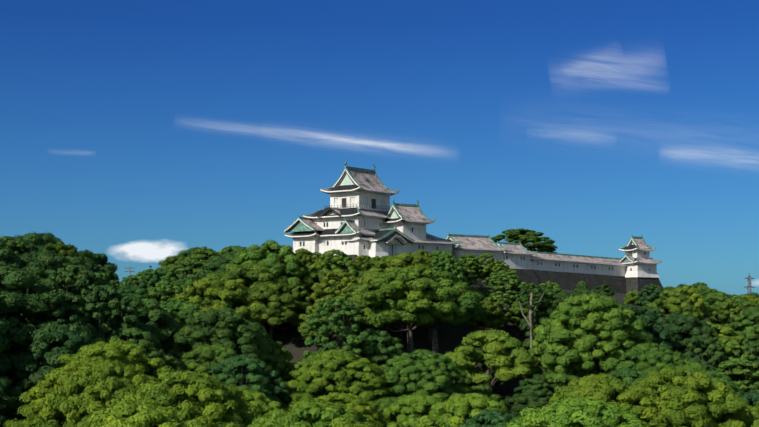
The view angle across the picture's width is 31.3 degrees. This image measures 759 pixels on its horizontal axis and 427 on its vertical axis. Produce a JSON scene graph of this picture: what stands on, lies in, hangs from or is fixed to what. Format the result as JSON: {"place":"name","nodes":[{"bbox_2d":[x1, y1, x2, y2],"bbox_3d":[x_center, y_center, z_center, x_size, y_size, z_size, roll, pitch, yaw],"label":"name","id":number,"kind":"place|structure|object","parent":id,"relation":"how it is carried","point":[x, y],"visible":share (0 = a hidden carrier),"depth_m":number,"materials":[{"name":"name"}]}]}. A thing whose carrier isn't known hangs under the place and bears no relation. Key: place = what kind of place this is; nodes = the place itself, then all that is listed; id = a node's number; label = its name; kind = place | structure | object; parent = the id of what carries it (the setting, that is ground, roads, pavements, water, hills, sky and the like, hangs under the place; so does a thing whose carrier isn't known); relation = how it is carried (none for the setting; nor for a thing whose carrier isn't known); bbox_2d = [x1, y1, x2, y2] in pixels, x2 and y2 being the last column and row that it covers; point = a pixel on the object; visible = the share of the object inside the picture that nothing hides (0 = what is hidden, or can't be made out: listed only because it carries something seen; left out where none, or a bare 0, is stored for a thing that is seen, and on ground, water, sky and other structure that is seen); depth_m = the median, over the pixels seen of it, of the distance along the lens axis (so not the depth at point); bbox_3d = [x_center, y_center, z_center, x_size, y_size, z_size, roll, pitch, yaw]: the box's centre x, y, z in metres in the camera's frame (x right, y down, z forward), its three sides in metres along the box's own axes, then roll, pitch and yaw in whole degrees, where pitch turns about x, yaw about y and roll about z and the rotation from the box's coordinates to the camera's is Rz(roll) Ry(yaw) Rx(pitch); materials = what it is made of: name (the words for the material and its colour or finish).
{"place":"outdoors","nodes":[
{"label":"outdoors","id":0,"kind":"place"},
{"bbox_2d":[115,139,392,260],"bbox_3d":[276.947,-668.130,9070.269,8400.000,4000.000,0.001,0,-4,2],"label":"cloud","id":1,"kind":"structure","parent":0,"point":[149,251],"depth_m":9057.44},
{"bbox_2d":[0,285,758,417],"bbox_3d":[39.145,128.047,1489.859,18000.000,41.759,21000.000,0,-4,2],"label":"ground","id":2,"kind":"structure","parent":0,"point":[450,338],"depth_m":266.88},
{"bbox_2d":[0,317,13,375],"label":"tree","id":3,"kind":"object","parent":2,"relation":"on","point":[5,364],"visible":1,"depth_m":201.21,"materials":[{"name":"green plant"}]},
{"bbox_2d":[0,376,22,426],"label":"tree","id":4,"kind":"object","parent":2,"relation":"on","point":[9,405],"visible":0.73,"depth_m":194.51,"materials":[{"name":"green plant"}]},
{"bbox_2d":[0,239,23,269],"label":"tree","id":5,"kind":"object","parent":2,"relation":"on","point":[6,254],"visible":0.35,"depth_m":242.12,"materials":[{"name":"green plant"}]},
{"bbox_2d":[0,236,34,256],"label":"tree","id":6,"kind":"object","parent":2,"relation":"on","point":[12,243],"visible":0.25,"depth_m":259.10,"materials":[{"name":"green plant"}]},
{"bbox_2d":[6,366,55,420],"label":"tree","id":7,"kind":"object","parent":2,"relation":"on","point":[24,384],"visible":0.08,"depth_m":198.71,"materials":[{"name":"green plant"}]},
{"bbox_2d":[0,263,68,352],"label":"tree","id":8,"kind":"object","parent":2,"relation":"on","point":[14,281],"visible":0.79,"depth_m":207.80,"materials":[{"name":"green plant"}]},
{"bbox_2d":[13,231,56,245],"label":"tree","id":9,"kind":"object","parent":2,"relation":"on","point":[41,239],"visible":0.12,"depth_m":275.02,"materials":[{"name":"green plant"}]},
{"bbox_2d":[3,288,90,352],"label":"tree","id":10,"kind":"object","parent":2,"relation":"on","point":[23,320],"visible":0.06,"depth_m":213.57,"materials":[{"name":"green plant"}]},
{"bbox_2d":[6,302,98,353],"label":"tree","id":11,"kind":"object","parent":2,"relation":"on","point":[63,307],"visible":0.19,"depth_m":210.94,"materials":[{"name":"green plant"}]},
{"bbox_2d":[1,319,105,390],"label":"tree","id":12,"kind":"object","parent":2,"relation":"on","point":[28,348],"visible":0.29,"depth_m":205.24,"materials":[{"name":"green plant"}]},
{"bbox_2d":[13,327,93,391],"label":"tree","id":13,"kind":"object","parent":2,"relation":"on","point":[25,368],"visible":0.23,"depth_m":202.99,"materials":[{"name":"green plant"}]},
{"bbox_2d":[19,249,104,285],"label":"tree","id":14,"kind":"object","parent":2,"relation":"on","point":[54,262],"visible":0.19,"depth_m":242.63,"materials":[{"name":"green plant"}]},
{"bbox_2d":[41,241,93,271],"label":"tree","id":15,"kind":"object","parent":2,"relation":"on","point":[61,247],"visible":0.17,"depth_m":257.20,"materials":[{"name":"green plant"}]},
{"bbox_2d":[27,265,117,341],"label":"tree","id":16,"kind":"object","parent":2,"relation":"on","point":[66,275],"visible":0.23,"depth_m":218.77,"materials":[{"name":"green plant"}]},
{"bbox_2d":[2,356,156,426],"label":"tree","id":17,"kind":"object","parent":2,"relation":"on","point":[53,380],"visible":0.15,"depth_m":181.98,"materials":[{"name":"green plant"}]},
{"bbox_2d":[69,244,99,264],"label":"tree","id":18,"kind":"object","parent":2,"relation":"on","point":[86,254],"visible":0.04,"depth_m":321.63,"materials":[{"name":"green plant"}]},
{"bbox_2d":[31,359,150,426],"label":"tree","id":19,"kind":"object","parent":2,"relation":"on","point":[75,402],"visible":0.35,"depth_m":173.33,"materials":[{"name":"green plant"}]},
{"bbox_2d":[66,284,140,342],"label":"tree","id":20,"kind":"object","parent":2,"relation":"on","point":[128,319],"visible":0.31,"depth_m":217.18,"materials":[{"name":"green plant"}]},
{"bbox_2d":[90,252,118,279],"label":"tree","id":21,"kind":"object","parent":2,"relation":"on","point":[103,260],"visible":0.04,"depth_m":338.77,"materials":[{"name":"green plant"}]},
{"bbox_2d":[57,338,173,381],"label":"tree","id":22,"kind":"object","parent":2,"relation":"on","point":[131,353],"visible":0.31,"depth_m":195.44,"materials":[{"name":"green plant"}]},
{"bbox_2d":[102,311,161,349],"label":"tree","id":23,"kind":"object","parent":2,"relation":"on","point":[145,327],"visible":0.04,"depth_m":230.27,"materials":[{"name":"green plant"}]},
{"bbox_2d":[116,285,160,303],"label":"tree","id":24,"kind":"object","parent":2,"relation":"on","point":[140,293],"visible":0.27,"depth_m":259.12,"materials":[{"name":"green plant"}]},
{"bbox_2d":[104,327,183,372],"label":"tree","id":25,"kind":"object","parent":2,"relation":"on","point":[147,341],"visible":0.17,"depth_m":215.21,"materials":[{"name":"green plant"}]},
{"bbox_2d":[87,399,207,426],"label":"tree","id":26,"kind":"object","parent":2,"relation":"on","point":[124,413],"visible":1,"depth_m":127.63,"materials":[{"name":"green plant"}]},
{"bbox_2d":[117,293,181,351],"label":"tree","id":27,"kind":"object","parent":2,"relation":"on","point":[148,311],"visible":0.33,"depth_m":235.75,"materials":[{"name":"green plant"}]},
{"bbox_2d":[129,270,170,294],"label":"tree","id":28,"kind":"object","parent":2,"relation":"on","point":[151,278],"visible":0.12,"depth_m":274.46,"materials":[{"name":"green plant"}]},
{"bbox_2d":[142,280,192,303],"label":"tree","id":29,"kind":"object","parent":2,"relation":"on","point":[165,288],"visible":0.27,"depth_m":259.29,"materials":[{"name":"green plant"}]},
{"bbox_2d":[155,255,192,272],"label":"tree","id":30,"kind":"object","parent":2,"relation":"on","point":[168,262],"visible":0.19,"depth_m":307.64,"materials":[{"name":"green plant"}]},
{"bbox_2d":[158,300,202,342],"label":"tree","id":31,"kind":"object","parent":2,"relation":"on","point":[185,310],"visible":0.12,"depth_m":246.03,"materials":[{"name":"green plant"}]},
{"bbox_2d":[162,259,208,281],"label":"tree","id":32,"kind":"object","parent":2,"relation":"on","point":[186,266],"visible":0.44,"depth_m":287.67,"materials":[{"name":"green plant"}]},
{"bbox_2d":[157,277,213,308],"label":"tree","id":33,"kind":"object","parent":2,"relation":"on","point":[185,282],"visible":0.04,"depth_m":265.12,"materials":[{"name":"green plant"}]},
{"bbox_2d":[121,370,260,426],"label":"tree","id":34,"kind":"object","parent":2,"relation":"on","point":[191,396],"visible":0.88,"depth_m":155.70,"materials":[{"name":"green plant"}]},
{"bbox_2d":[178,246,222,277],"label":"tree","id":35,"kind":"object","parent":2,"relation":"on","point":[200,254],"visible":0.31,"depth_m":296.99,"materials":[{"name":"green plant"}]},
{"bbox_2d":[176,342,252,386],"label":"tree","id":36,"kind":"object","parent":2,"relation":"on","point":[207,356],"visible":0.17,"depth_m":220.44,"materials":[{"name":"green plant"}]},
{"bbox_2d":[172,272,266,332],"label":"tree","id":37,"kind":"object","parent":2,"relation":"on","point":[210,285],"visible":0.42,"depth_m":260.18,"materials":[{"name":"green plant"}]},
{"bbox_2d":[199,253,243,279],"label":"tree","id":38,"kind":"object","parent":2,"relation":"on","point":[219,263],"visible":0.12,"depth_m":282.14,"materials":[{"name":"green plant"}]},
{"bbox_2d":[164,306,282,379],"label":"tree","id":39,"kind":"object","parent":2,"relation":"on","point":[214,325],"visible":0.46,"depth_m":229.22,"materials":[{"name":"green plant"}]},
{"bbox_2d":[203,354,291,411],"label":"tree","id":40,"kind":"object","parent":2,"relation":"on","point":[258,376],"visible":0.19,"depth_m":216.25,"materials":[{"name":"green plant"}]},
{"bbox_2d":[213,262,289,345],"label":"tree","id":41,"kind":"object","parent":2,"relation":"on","point":[253,273],"visible":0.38,"depth_m":266.65,"materials":[{"name":"green plant"}]},
{"bbox_2d":[235,386,281,415],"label":"tree","id":42,"kind":"object","parent":2,"relation":"on","point":[265,404],"visible":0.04,"depth_m":193.34,"materials":[{"name":"green plant"}]},
{"bbox_2d":[226,240,305,288],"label":"tree","id":43,"kind":"object","parent":2,"relation":"on","point":[254,254],"visible":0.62,"depth_m":273.88,"materials":[{"name":"green plant"}]},
{"bbox_2d":[233,280,310,338],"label":"tree","id":44,"kind":"object","parent":2,"relation":"on","point":[272,311],"visible":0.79,"depth_m":261.17,"materials":[{"name":"green plant"}]},
{"bbox_2d":[267,338,301,397],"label":"tree","id":45,"kind":"object","parent":2,"relation":"on","point":[278,349],"visible":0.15,"depth_m":234.34,"materials":[{"name":"green plant"}]},
{"bbox_2d":[268,252,312,289],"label":"tree","id":46,"kind":"object","parent":2,"relation":"on","point":[306,277],"visible":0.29,"depth_m":275.13,"materials":[{"name":"green plant"}]},
{"bbox_2d":[287,283,313,327],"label":"tree","id":47,"kind":"object","parent":2,"relation":"on","point":[302,291],"visible":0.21,"depth_m":270.07,"materials":[{"name":"green plant"}]},
{"bbox_2d":[246,398,376,426],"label":"tree","id":48,"kind":"object","parent":2,"relation":"on","point":[318,412],"visible":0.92,"depth_m":141.46,"materials":[{"name":"green plant"}]},
{"bbox_2d":[298,295,353,342],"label":"tree","id":49,"kind":"object","parent":2,"relation":"on","point":[310,311],"visible":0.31,"depth_m":256.65,"materials":[{"name":"green plant"}]},
{"bbox_2d":[303,249,358,290],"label":"tree","id":50,"kind":"object","parent":2,"relation":"on","point":[342,260],"visible":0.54,"depth_m":274.89,"materials":[{"name":"green plant"}]},
{"bbox_2d":[309,269,356,308],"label":"tree","id":51,"kind":"object","parent":2,"relation":"on","point":[324,289],"visible":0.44,"depth_m":264.73,"materials":[{"name":"green plant"}]},
{"bbox_2d":[301,297,373,356],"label":"tree","id":52,"kind":"object","parent":2,"relation":"on","point":[334,322],"visible":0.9,"depth_m":247.24,"materials":[{"name":"green plant"}]},
{"bbox_2d":[284,161,399,284],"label":"keep","id":53,"kind":"structure","parent":2,"relation":"on","point":[359,205],"depth_m":303.57,"materials":[{"name":"paint"}]},
{"bbox_2d":[286,349,398,408],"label":"tree","id":54,"kind":"object","parent":2,"relation":"on","point":[318,375],"visible":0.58,"depth_m":220.86,"materials":[{"name":"green plant"}]},
{"bbox_2d":[313,392,390,426],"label":"tree","id":55,"kind":"object","parent":2,"relation":"on","point":[364,406],"visible":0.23,"depth_m":202.59,"materials":[{"name":"green plant"}]},
{"bbox_2d":[329,282,383,334],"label":"tree","id":56,"kind":"object","parent":2,"relation":"on","point":[351,298],"visible":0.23,"depth_m":259.29,"materials":[{"name":"green plant"}]},
{"bbox_2d":[346,255,376,272],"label":"tree","id":57,"kind":"object","parent":2,"relation":"on","point":[361,263],"visible":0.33,"depth_m":278.61,"materials":[{"name":"green plant"}]},
{"bbox_2d":[347,327,403,364],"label":"tree","id":58,"kind":"object","parent":2,"relation":"on","point":[386,345],"visible":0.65,"depth_m":249.00,"materials":[{"name":"green plant"}]},
{"bbox_2d":[351,271,408,330],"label":"tree","id":59,"kind":"object","parent":2,"relation":"on","point":[357,293],"visible":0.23,"depth_m":257.86,"materials":[{"name":"green plant"}]},
{"bbox_2d":[363,252,432,274],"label":"tree","id":60,"kind":"object","parent":2,"relation":"on","point":[389,264],"visible":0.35,"depth_m":271.55,"materials":[{"name":"green plant"}]},
{"bbox_2d":[373,397,422,426],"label":"tree","id":61,"kind":"object","parent":2,"relation":"on","point":[384,402],"visible":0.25,"depth_m":209.94,"materials":[{"name":"green plant"}]},
{"bbox_2d":[379,393,440,426],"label":"tree","id":62,"kind":"object","parent":2,"relation":"on","point":[413,406],"visible":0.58,"depth_m":203.45,"materials":[{"name":"green plant"}]},
{"bbox_2d":[360,263,466,353],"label":"tree","id":63,"kind":"object","parent":2,"relation":"on","point":[420,311],"visible":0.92,"depth_m":253.91,"materials":[{"name":"green plant"}]},
{"bbox_2d":[374,349,471,401],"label":"tree","id":64,"kind":"object","parent":2,"relation":"on","point":[426,372],"visible":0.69,"depth_m":224.45,"materials":[{"name":"green plant"}]},
{"bbox_2d":[381,269,485,353],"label":"tree","id":65,"kind":"object","parent":2,"relation":"on","point":[469,307],"visible":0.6,"depth_m":258.52,"materials":[{"name":"green plant"}]},
{"bbox_2d":[431,252,467,287],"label":"tree","id":66,"kind":"object","parent":2,"relation":"on","point":[449,258],"visible":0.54,"depth_m":274.96,"materials":[{"name":"green plant"}]},
{"bbox_2d":[413,393,508,426],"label":"tree","id":67,"kind":"object","parent":2,"relation":"on","point":[453,410],"visible":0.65,"depth_m":177.95,"materials":[{"name":"green plant"}]},
{"bbox_2d":[443,262,479,291],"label":"tree","id":68,"kind":"object","parent":2,"relation":"on","point":[467,273],"visible":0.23,"depth_m":279.85,"materials":[{"name":"green plant"}]},
{"bbox_2d":[458,253,489,287],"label":"tree","id":69,"kind":"object","parent":2,"relation":"on","point":[469,257],"visible":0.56,"depth_m":300.11,"materials":[{"name":"green plant"}]},
{"bbox_2d":[444,408,519,426],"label":"tree","id":70,"kind":"object","parent":2,"relation":"on","point":[490,418],"visible":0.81,"depth_m":173.81,"materials":[{"name":"green plant"}]},
{"bbox_2d":[457,384,508,410],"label":"tree","id":71,"kind":"object","parent":2,"relation":"on","point":[483,389],"visible":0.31,"depth_m":236.21,"materials":[{"name":"green plant"}]},
{"bbox_2d":[466,299,507,330],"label":"tree","id":72,"kind":"object","parent":2,"relation":"on","point":[482,319],"visible":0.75,"depth_m":267.30,"materials":[{"name":"green plant"}]},
{"bbox_2d":[445,328,539,395],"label":"tree","id":73,"kind":"object","parent":2,"relation":"on","point":[496,366],"visible":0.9,"depth_m":243.82,"materials":[{"name":"green plant"}]},
{"bbox_2d":[485,296,510,329],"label":"tree","id":74,"kind":"object","parent":2,"relation":"on","point":[496,301],"visible":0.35,"depth_m":273.73,"materials":[{"name":"green plant"}]},
{"bbox_2d":[480,260,516,291],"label":"tree","id":75,"kind":"object","parent":2,"relation":"on","point":[498,265],"visible":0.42,"depth_m":303.30,"materials":[{"name":"green plant"}]},
{"bbox_2d":[475,270,527,308],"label":"tree","id":76,"kind":"object","parent":2,"relation":"on","point":[504,295],"visible":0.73,"depth_m":281.58,"materials":[{"name":"green plant"}]},
{"bbox_2d":[342,227,662,294],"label":"wall","id":77,"kind":"structure","parent":2,"relation":"on","point":[634,267],"depth_m":327.36,"materials":[{"name":"paint"}]},
{"bbox_2d":[383,198,435,239],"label":"castle turret","id":78,"kind":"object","parent":77,"relation":"on","point":[411,221],"visible":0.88,"depth_m":305.11,"materials":[{"name":"paint"}]},
{"bbox_2d":[491,228,556,252],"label":"court tree","id":79,"kind":"object","parent":2,"relation":"on","point":[518,236],"visible":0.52,"depth_m":337.19,"materials":[{"name":"green plant"}]},
{"bbox_2d":[504,389,548,417],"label":"tree","id":80,"kind":"object","parent":2,"relation":"on","point":[521,398],"visible":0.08,"depth_m":235.15,"materials":[{"name":"green plant"}]},
{"bbox_2d":[505,292,558,327],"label":"tree","id":81,"kind":"object","parent":2,"relation":"on","point":[514,310],"visible":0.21,"depth_m":275.80,"materials":[{"name":"green plant"}]},
{"bbox_2d":[507,374,557,415],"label":"tree","id":82,"kind":"object","parent":2,"relation":"on","point":[534,384],"visible":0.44,"depth_m":236.96,"materials":[{"name":"green plant"}]},
{"bbox_2d":[516,283,552,323],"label":"tree","id":83,"kind":"object","parent":2,"relation":"on","point":[541,291],"visible":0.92,"depth_m":263.20,"materials":[{"name":"green plant"}]},
{"bbox_2d":[518,292,601,349],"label":"tree","id":84,"kind":"object","parent":2,"relation":"on","point":[539,310],"visible":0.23,"depth_m":266.23,"materials":[{"name":"green plant"}]},
{"bbox_2d":[505,395,646,426],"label":"tree","id":85,"kind":"object","parent":2,"relation":"on","point":[577,411],"visible":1,"depth_m":151.31,"materials":[{"name":"green plant"}]},
{"bbox_2d":[525,292,655,390],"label":"tree","id":86,"kind":"object","parent":2,"relation":"on","point":[591,342],"visible":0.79,"depth_m":240.56,"materials":[{"name":"green plant"}]},
{"bbox_2d":[539,373,671,426],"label":"tree","id":87,"kind":"object","parent":2,"relation":"on","point":[602,386],"visible":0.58,"depth_m":178.92,"materials":[{"name":"green plant"}]},
{"bbox_2d":[606,367,646,387],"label":"tree","id":88,"kind":"object","parent":2,"relation":"on","point":[626,375],"visible":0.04,"depth_m":210.64,"materials":[{"name":"green plant"}]},
{"bbox_2d":[603,301,674,349],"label":"tree","id":89,"kind":"object","parent":2,"relation":"on","point":[661,336],"visible":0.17,"depth_m":264.00,"materials":[{"name":"green plant"}]},
{"bbox_2d":[601,342,688,374],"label":"tree","id":90,"kind":"object","parent":2,"relation":"on","point":[645,357],"visible":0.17,"depth_m":235.17,"materials":[{"name":"green plant"}]},
{"bbox_2d":[635,284,666,306],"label":"tree","id":91,"kind":"object","parent":2,"relation":"on","point":[649,290],"visible":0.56,"depth_m":301.92,"materials":[{"name":"green plant"}]},
{"bbox_2d":[647,289,696,316],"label":"tree","id":92,"kind":"object","parent":2,"relation":"on","point":[670,295],"visible":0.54,"depth_m":292.37,"materials":[{"name":"green plant"}]},
{"bbox_2d":[656,311,715,359],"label":"tree","id":93,"kind":"object","parent":2,"relation":"on","point":[679,325],"visible":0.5,"depth_m":272.68,"materials":[{"name":"green plant"}]},
{"bbox_2d":[660,286,712,320],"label":"tree","id":94,"kind":"object","parent":2,"relation":"on","point":[697,299],"visible":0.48,"depth_m":292.56,"materials":[{"name":"green plant"}]},
{"bbox_2d":[635,365,758,426],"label":"tree","id":95,"kind":"object","parent":2,"relation":"on","point":[676,394],"visible":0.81,"depth_m":180.76,"materials":[{"name":"green plant"}]},
{"bbox_2d":[672,356,748,404],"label":"tree","id":96,"kind":"object","parent":2,"relation":"on","point":[682,362],"visible":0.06,"depth_m":235.38,"materials":[{"name":"green plant"}]},
{"bbox_2d":[675,366,746,404],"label":"tree","id":97,"kind":"object","parent":2,"relation":"on","point":[713,376],"visible":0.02,"depth_m":226.01,"materials":[{"name":"green plant"}]},
{"bbox_2d":[682,333,741,370],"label":"tree","id":98,"kind":"object","parent":2,"relation":"on","point":[708,341],"visible":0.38,"depth_m":267.08,"materials":[{"name":"green plant"}]},
{"bbox_2d":[683,320,746,353],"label":"tree","id":99,"kind":"object","parent":2,"relation":"on","point":[725,331],"visible":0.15,"depth_m":281.07,"materials":[{"name":"green plant"}]},
{"bbox_2d":[699,291,734,319],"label":"tree","id":100,"kind":"object","parent":2,"relation":"on","point":[719,296],"visible":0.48,"depth_m":311.51,"materials":[{"name":"green plant"}]},
{"bbox_2d":[709,300,745,326],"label":"tree","id":101,"kind":"object","parent":2,"relation":"on","point":[728,307],"visible":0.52,"depth_m":301.83,"materials":[{"name":"green plant"}]},
{"bbox_2d":[712,370,744,395],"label":"tree","id":102,"kind":"object","parent":2,"relation":"on","point":[735,387],"visible":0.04,"depth_m":241.02,"materials":[{"name":"green plant"}]},
{"bbox_2d":[704,338,753,389],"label":"tree","id":103,"kind":"object","parent":2,"relation":"on","point":[728,347],"visible":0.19,"depth_m":268.96,"materials":[{"name":"green plant"}]},
{"bbox_2d":[715,358,758,392],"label":"tree","id":104,"kind":"object","parent":2,"relation":"on","point":[752,375],"visible":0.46,"depth_m":262.08,"materials":[{"name":"green plant"}]},
{"bbox_2d":[727,308,758,369],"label":"tree","id":105,"kind":"object","parent":2,"relation":"on","point":[741,325],"visible":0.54,"depth_m":288.83,"materials":[{"name":"green plant"}]},
{"bbox_2d":[735,341,758,391],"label":"tree","id":106,"kind":"object","parent":2,"relation":"on","point":[751,348],"visible":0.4,"depth_m":273.75,"materials":[{"name":"green plant"}]},
{"bbox_2d":[0,0,758,294],"label":"sky","id":107,"kind":"structure","parent":0,"point":[589,126],"materials":[{"name":"blue"}]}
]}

